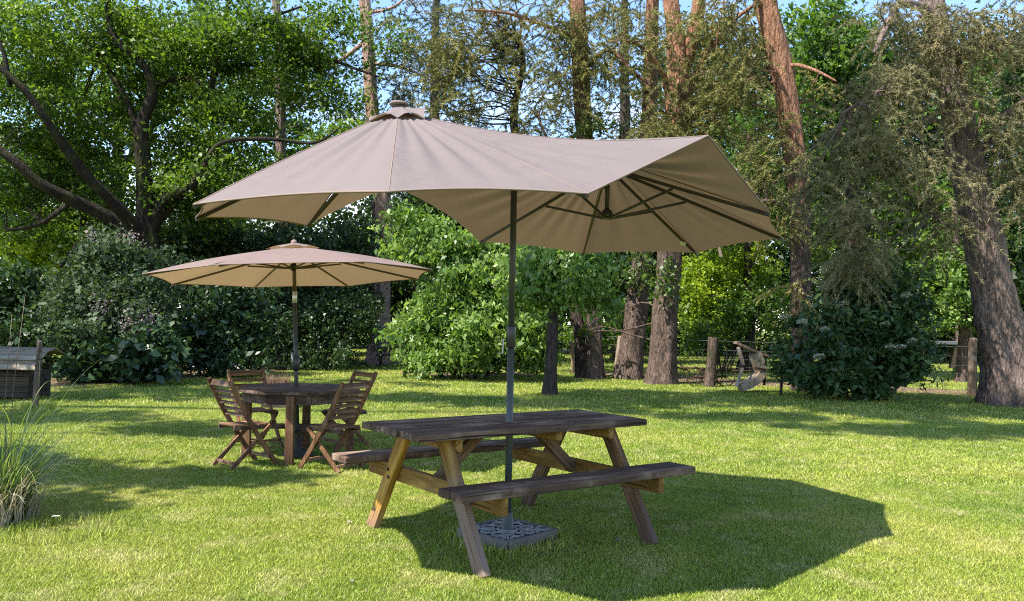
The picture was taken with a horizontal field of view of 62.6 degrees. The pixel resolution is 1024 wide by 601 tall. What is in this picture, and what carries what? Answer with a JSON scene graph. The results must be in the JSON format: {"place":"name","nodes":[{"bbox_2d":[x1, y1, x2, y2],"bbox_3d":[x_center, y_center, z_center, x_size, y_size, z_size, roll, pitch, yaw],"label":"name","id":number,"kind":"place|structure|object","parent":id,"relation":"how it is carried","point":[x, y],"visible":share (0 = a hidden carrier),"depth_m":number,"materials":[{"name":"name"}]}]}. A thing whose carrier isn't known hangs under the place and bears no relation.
{"place":"outdoors","nodes":[
{"label":"outdoors","id":0,"kind":"place"},
{"bbox_2d":[51,364,343,385],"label":"bare earth","id":1,"kind":"structure","parent":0,"point":[55,382],"depth_m":17.65,"materials":[{"name":"brown soil"}]},
{"bbox_2d":[23,221,196,381],"bbox_3d":[-8.369,-0.017,17.591,3.587,3.470,3.150,1,-2,0],"label":"lilac bush","id":2,"kind":"object","parent":1,"relation":"on","point":[91,310],"visible":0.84,"depth_m":17.26,"materials":[{"name":"green plant"}]},
{"bbox_2d":[45,318,203,384],"bbox_3d":[-7.780,1.020,16.807,3.346,1.385,2.170,1,-2,0],"label":"laurel bush","id":3,"kind":"object","parent":1,"relation":"on","point":[157,352],"visible":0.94,"depth_m":16.45,"materials":[{"name":"green plant"}]},
{"bbox_2d":[399,372,535,376],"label":"bare earth","id":4,"kind":"structure","parent":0,"point":[464,375],"depth_m":21.79,"materials":[{"name":"brown soil"}]},
{"bbox_2d":[0,330,1023,600],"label":"lawn","id":5,"kind":"structure","parent":0,"point":[514,462],"depth_m":6.43,"materials":[{"name":"green plant"}]},
{"bbox_2d":[0,347,64,399],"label":"wooden hutch","id":6,"kind":"object","parent":5,"relation":"on","point":[24,377],"visible":0.78,"depth_m":13.23,"materials":[{"name":"grey wood"}]},
{"bbox_2d":[0,253,73,367],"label":"shrub","id":7,"kind":"object","parent":5,"relation":"on","point":[18,285],"visible":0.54,"depth_m":18.68,"materials":[{"name":"green plant"}]},
{"bbox_2d":[32,340,42,407],"bbox_3d":[-6.873,1.077,12.197,0.126,1.003,0.118,1,-2,0],"label":"garden post","id":8,"kind":"object","parent":5,"relation":"on","point":[37,370],"visible":0.95,"depth_m":12.17,"materials":[{"name":"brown wood"}]},
{"bbox_2d":[0,215,106,362],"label":"sunlit maple","id":9,"kind":"object","parent":5,"relation":"on","point":[24,247],"visible":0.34,"depth_m":22.66,"materials":[{"name":"green plant"}]},
{"bbox_2d":[0,299,127,528],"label":"pampas grass","id":10,"kind":"object","parent":5,"relation":"on","point":[14,508],"depth_m":5.50,"materials":[{"name":"green plant"}]},
{"bbox_2d":[0,212,241,312],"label":"hazel bush","id":11,"kind":"object","parent":5,"relation":"on","point":[198,248],"visible":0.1,"depth_m":24.40,"materials":[{"name":"green plant"}]},
{"bbox_2d":[0,8,330,242],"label":"broadleaf tree","id":12,"kind":"object","parent":5,"relation":"on","point":[290,152],"visible":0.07,"depth_m":29.04,"materials":[{"name":"green plant"}]},
{"bbox_2d":[0,0,429,297],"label":"oak tree","id":13,"kind":"object","parent":5,"relation":"on","point":[203,44],"visible":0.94,"depth_m":22.28,"materials":[{"name":"green plant"}]},
{"bbox_2d":[158,255,284,377],"bbox_3d":[-7.043,0.344,19.928,3.233,2.916,3.598,2,-2,-26],"label":"rhododendron bush","id":14,"kind":"object","parent":5,"relation":"on","point":[218,321],"visible":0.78,"depth_m":19.30,"materials":[{"name":"green plant"}]},
{"bbox_2d":[206,377,279,469],"bbox_3d":[-2.498,1.130,7.826,0.413,0.828,0.540,0,-2,43],"label":"folding chair","id":15,"kind":"object","parent":5,"relation":"on","point":[249,423],"visible":0.98,"depth_m":7.76,"materials":[{"name":"brown wood"}]},
{"bbox_2d":[226,368,283,447],"bbox_3d":[-2.749,1.155,8.997,0.413,0.828,0.540,3,-2,-43],"label":"folding chair","id":16,"kind":"object","parent":5,"relation":"on","point":[272,412],"visible":0.43,"depth_m":9.05,"materials":[{"name":"brown wood"}]},
{"bbox_2d":[255,369,292,407],"bbox_3d":[-3.650,1.346,12.957,0.646,0.585,0.401,1,-2,-5],"label":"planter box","id":17,"kind":"object","parent":5,"relation":"on","point":[271,380],"visible":0.23,"depth_m":12.88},
{"bbox_2d":[164,209,401,363],"bbox_3d":[-7.068,-0.748,25.598,7.560,5.405,3.614,1,-2,-5],"label":"ivy thicket","id":18,"kind":"object","parent":5,"relation":"on","point":[355,244],"visible":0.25,"depth_m":25.36,"materials":[{"name":"green plant"}]},
{"bbox_2d":[142,239,432,458],"bbox_3d":[-2.208,0.471,8.355,2.902,2.160,2.778,1,-2,0],"label":"parasol","id":19,"kind":"object","parent":5,"relation":"on","point":[294,264],"visible":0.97,"depth_m":8.62,"materials":[{"name":"fabric"}]},
{"bbox_2d":[237,383,359,465],"bbox_3d":[-2.126,1.213,8.390,1.149,0.690,1.155,1,-2,-3],"label":"round table","id":20,"kind":"object","parent":5,"relation":"on","point":[306,396],"visible":0.69,"depth_m":8.04,"materials":[{"name":"brown wood"}]},
{"bbox_2d":[272,0,338,359],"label":"pine tree","id":21,"kind":"object","parent":5,"relation":"on","point":[278,147],"visible":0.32,"depth_m":27.58,"materials":[{"name":"reddish-brown bark"},{"name":"green needle"}]},
{"bbox_2d":[255,284,392,369],"bbox_3d":[-5.378,0.475,22.905,4.913,2.880,3.404,2,-2,-26],"label":"dark hedge shrub","id":22,"kind":"object","parent":5,"relation":"on","point":[310,335],"visible":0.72,"depth_m":22.67,"materials":[{"name":"green plant"}]},
{"bbox_2d":[297,380,373,472],"bbox_3d":[-1.627,1.145,7.768,0.540,0.828,0.413,0,-2,31],"label":"folding chair","id":23,"kind":"object","parent":5,"relation":"on","point":[330,427],"visible":0.98,"depth_m":7.68,"materials":[{"name":"brown wood"}]},
{"bbox_2d":[239,193,438,354],"bbox_3d":[-7.056,-1.493,32.894,10.360,7.404,4.862,1,-2,0],"label":"broadleaf tree","id":24,"kind":"object","parent":5,"relation":"on","point":[396,297],"visible":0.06,"depth_m":32.22,"materials":[{"name":"green plant"}]},
{"bbox_2d":[316,369,377,449],"bbox_3d":[-1.808,1.178,9.157,0.540,0.828,0.413,3,-2,-44],"label":"folding chair","id":25,"kind":"object","parent":5,"relation":"on","point":[362,439],"visible":0.36,"depth_m":9.17,"materials":[{"name":"brown wood"}]},
{"bbox_2d":[246,0,485,363],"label":"pine tree","id":26,"kind":"object","parent":5,"relation":"on","point":[382,200],"visible":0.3,"depth_m":26.30,"materials":[{"name":"needle"},{"name":"dark bark"}]},
{"bbox_2d":[376,346,406,366],"bbox_3d":[-3.528,1.664,24.961,0.950,0.590,0.440,1,-2,-6],"label":"log bench","id":27,"kind":"object","parent":5,"relation":"on","point":[381,354],"visible":0.46,"depth_m":25.09,"materials":[{"name":"brown wood"}]},
{"bbox_2d":[358,0,498,290],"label":"pine tree","id":28,"kind":"object","parent":5,"relation":"on","point":[432,98],"visible":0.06,"depth_m":34.22,"materials":[{"name":"green plant"}]},
{"bbox_2d":[353,196,570,381],"bbox_3d":[-1.043,-0.294,20.251,6.120,4.465,3.351,1,-2,19],"label":"dogwood bush","id":29,"kind":"object","parent":5,"relation":"on","point":[465,316],"visible":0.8,"depth_m":19.66,"materials":[{"name":"green plant"}]},
{"bbox_2d":[374,0,584,377],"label":"pine tree","id":30,"kind":"object","parent":5,"relation":"on","point":[467,68],"visible":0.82,"depth_m":21.51,"materials":[{"name":"green plant"}]},
{"bbox_2d":[457,511,557,549],"bbox_3d":[-0.029,1.431,5.369,0.470,0.170,0.470,0,-2,44],"label":"parasol base","id":31,"kind":"object","parent":5,"relation":"on","point":[507,531],"visible":0.91,"depth_m":5.30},
{"bbox_2d":[193,100,782,511],"bbox_3d":[0.078,0.175,5.276,4.141,2.560,2.894,2,-2,-36],"label":"twin parasol","id":32,"kind":"object","parent":31,"relation":"on","point":[695,195],"visible":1,"depth_m":4.89,"materials":[{"name":"fabric"}]},
{"bbox_2d":[0,0,1023,361],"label":"wood","id":33,"kind":"object","parent":5,"relation":"on","point":[784,250],"visible":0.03,"depth_m":38.67,"materials":[{"name":"green plant"}]},
{"bbox_2d":[14,389,1011,591],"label":"fallen leaves","id":34,"kind":"object","parent":5,"relation":"on","point":[524,470],"visible":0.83,"depth_m":6.24,"materials":[{"name":"brown plant"}]},
{"bbox_2d":[332,409,695,577],"bbox_3d":[-0.022,1.166,5.459,1.786,0.778,1.600,2,-2,-36],"label":"picnic table","id":35,"kind":"object","parent":5,"relation":"on","point":[443,438],"visible":0.94,"depth_m":5.27,"materials":[{"name":"brown wood"}]},
{"bbox_2d":[394,138,652,360],"bbox_3d":[0.623,-1.810,30.018,9.925,8.194,5.862,1,-2,0],"label":"broadleaf tree","id":36,"kind":"object","parent":5,"relation":"on","point":[417,200],"visible":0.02,"depth_m":29.55,"materials":[{"name":"green plant"}]},
{"bbox_2d":[488,244,635,396],"bbox_3d":[0.945,0.135,15.940,2.807,3.514,2.826,1,-2,0],"label":"tree","id":37,"kind":"object","parent":5,"relation":"on","point":[553,279],"visible":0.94,"depth_m":15.66,"materials":[{"name":"green plant"}]},
{"bbox_2d":[462,0,666,378],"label":"pine tree","id":38,"kind":"object","parent":5,"relation":"on","point":[575,31],"visible":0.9,"depth_m":20.99,"materials":[{"name":"green plant"}]},
{"bbox_2d":[497,0,681,359],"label":"pine tree","id":39,"kind":"object","parent":5,"relation":"on","point":[623,121],"visible":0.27,"depth_m":32.88,"materials":[{"name":"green plant"}]},
{"bbox_2d":[596,0,664,379],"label":"pine tree","id":40,"kind":"object","parent":5,"relation":"on","point":[629,362],"visible":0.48,"depth_m":21.26,"materials":[{"name":"brown plant"}]},
{"bbox_2d":[546,263,812,372],"bbox_3d":[5.084,0.522,25.587,8.831,3.361,3.044,1,-2,10],"label":"privet bush","id":41,"kind":"object","parent":5,"relation":"on","point":[730,322],"visible":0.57,"depth_m":25.11,"materials":[{"name":"green plant"}]},
{"bbox_2d":[574,0,793,384],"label":"pine tree","id":42,"kind":"object","parent":5,"relation":"on","point":[678,83],"visible":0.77,"depth_m":19.54,"materials":[{"name":"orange plant"}]},
{"bbox_2d":[397,336,979,394],"bbox_3d":[4.304,1.402,20.758,18.299,1.284,2.961,0,-2,26],"label":"wire fence","id":43,"kind":"object","parent":5,"relation":"on","point":[710,368],"visible":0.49,"depth_m":19.06,"materials":[{"name":"brown wood"}]},
{"bbox_2d":[610,239,787,340],"bbox_3d":[5.965,-1.685,31.181,8.443,8.215,4.915,1,-2,0],"label":"broadleaf tree","id":44,"kind":"object","parent":5,"relation":"on","point":[652,273],"visible":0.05,"depth_m":30.65,"materials":[{"name":"green plant"}]},
{"bbox_2d":[680,359,752,385],"bbox_3d":[4.734,1.673,19.467,1.706,0.641,0.162,1,-2,-7],"label":"cultivator","id":45,"kind":"object","parent":5,"relation":"on","point":[701,368],"visible":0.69,"depth_m":19.44,"materials":[{"name":"brown metal"}]},
{"bbox_2d":[653,240,789,369],"bbox_3d":[6.625,0.089,26.157,4.808,4.289,3.124,2,-2,-24],"label":"beech sapling","id":46,"kind":"object","parent":5,"relation":"on","point":[696,281],"visible":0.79,"depth_m":25.72,"materials":[{"name":"green plant"}]},
{"bbox_2d":[713,341,773,391],"bbox_3d":[5.028,1.397,17.859,1.480,1.040,0.486,1,-2,0],"label":"wooden stand","id":47,"kind":"object","parent":5,"relation":"on","point":[757,376],"visible":0.88,"depth_m":17.70,"materials":[{"name":"wood"}]},
{"bbox_2d":[685,70,821,371],"bbox_3d":[7.325,-2.443,26.126,5.299,9.512,3.787,2,-2,-34],"label":"broadleaf tree","id":48,"kind":"object","parent":5,"relation":"on","point":[745,124],"visible":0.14,"depth_m":25.92,"materials":[{"name":"green plant"}]},
{"bbox_2d":[669,0,855,391],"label":"pine tree","id":49,"kind":"object","parent":5,"relation":"on","point":[784,87],"visible":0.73,"depth_m":18.46,"materials":[{"name":"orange plant"}]},
{"bbox_2d":[758,353,806,394],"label":"bramble","id":50,"kind":"object","parent":5,"relation":"on","point":[780,366],"visible":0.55,"depth_m":17.15,"materials":[{"name":"green plant"}]},
{"bbox_2d":[759,255,957,400],"bbox_3d":[6.814,0.454,16.619,3.709,3.090,2.762,1,-2,0],"label":"elder bush","id":51,"kind":"object","parent":5,"relation":"on","point":[858,351],"visible":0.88,"depth_m":15.97,"materials":[{"name":"green plant"}]},
{"bbox_2d":[758,0,964,291],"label":"broadleaf tree","id":52,"kind":"object","parent":5,"relation":"on","point":[835,61],"visible":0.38,"depth_m":23.94,"materials":[{"name":"green plant"}]},
{"bbox_2d":[769,0,1023,407],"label":"pine tree","id":53,"kind":"object","parent":5,"relation":"on","point":[998,315],"visible":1,"depth_m":15.16,"materials":[{"name":"green plant"}]},
{"bbox_2d":[811,164,1023,340],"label":"broadleaf tree","id":54,"kind":"object","parent":5,"relation":"on","point":[956,333],"depth_m":34.23,"materials":[{"name":"green plant"}]},
{"bbox_2d":[917,341,957,368],"bbox_3d":[15.640,1.994,30.967,1.900,1.011,0.500,1,-2,0],"label":"stone slab seat","id":55,"kind":"object","parent":5,"relation":"on","point":[953,356],"visible":0.24,"depth_m":30.77,"materials":[{"name":"grey stone"}]},
{"bbox_2d":[898,44,1023,382],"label":"broadleaf tree","id":56,"kind":"object","parent":5,"relation":"on","point":[955,291],"visible":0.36,"depth_m":22.80,"materials":[{"name":"green plant"}]},
{"bbox_2d":[974,29,1023,311],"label":"broadleaf tree","id":57,"kind":"object","parent":5,"relation":"on","point":[1015,248],"visible":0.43,"depth_m":21.97,"materials":[{"name":"green plant"}]},
{"bbox_2d":[0,0,1023,328],"label":"sky","id":58,"kind":"structure","parent":0,"point":[970,4],"materials":[{"name":"blue"}]},
{"bbox_2d":[678,376,719,382],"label":"bare earth","id":59,"kind":"structure","parent":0,"point":[691,379],"depth_m":21.22,"materials":[{"name":"brown soil"}]},
{"bbox_2d":[679,375,973,395],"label":"bare earth","id":60,"kind":"structure","parent":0,"point":[949,391],"depth_m":19.66,"materials":[{"name":"brown soil"}]},
{"bbox_2d":[929,370,950,388],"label":"seedling","id":61,"kind":"object","parent":60,"relation":"on","point":[942,380],"visible":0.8,"depth_m":19.67,"materials":[{"name":"green plant"}]}
]}

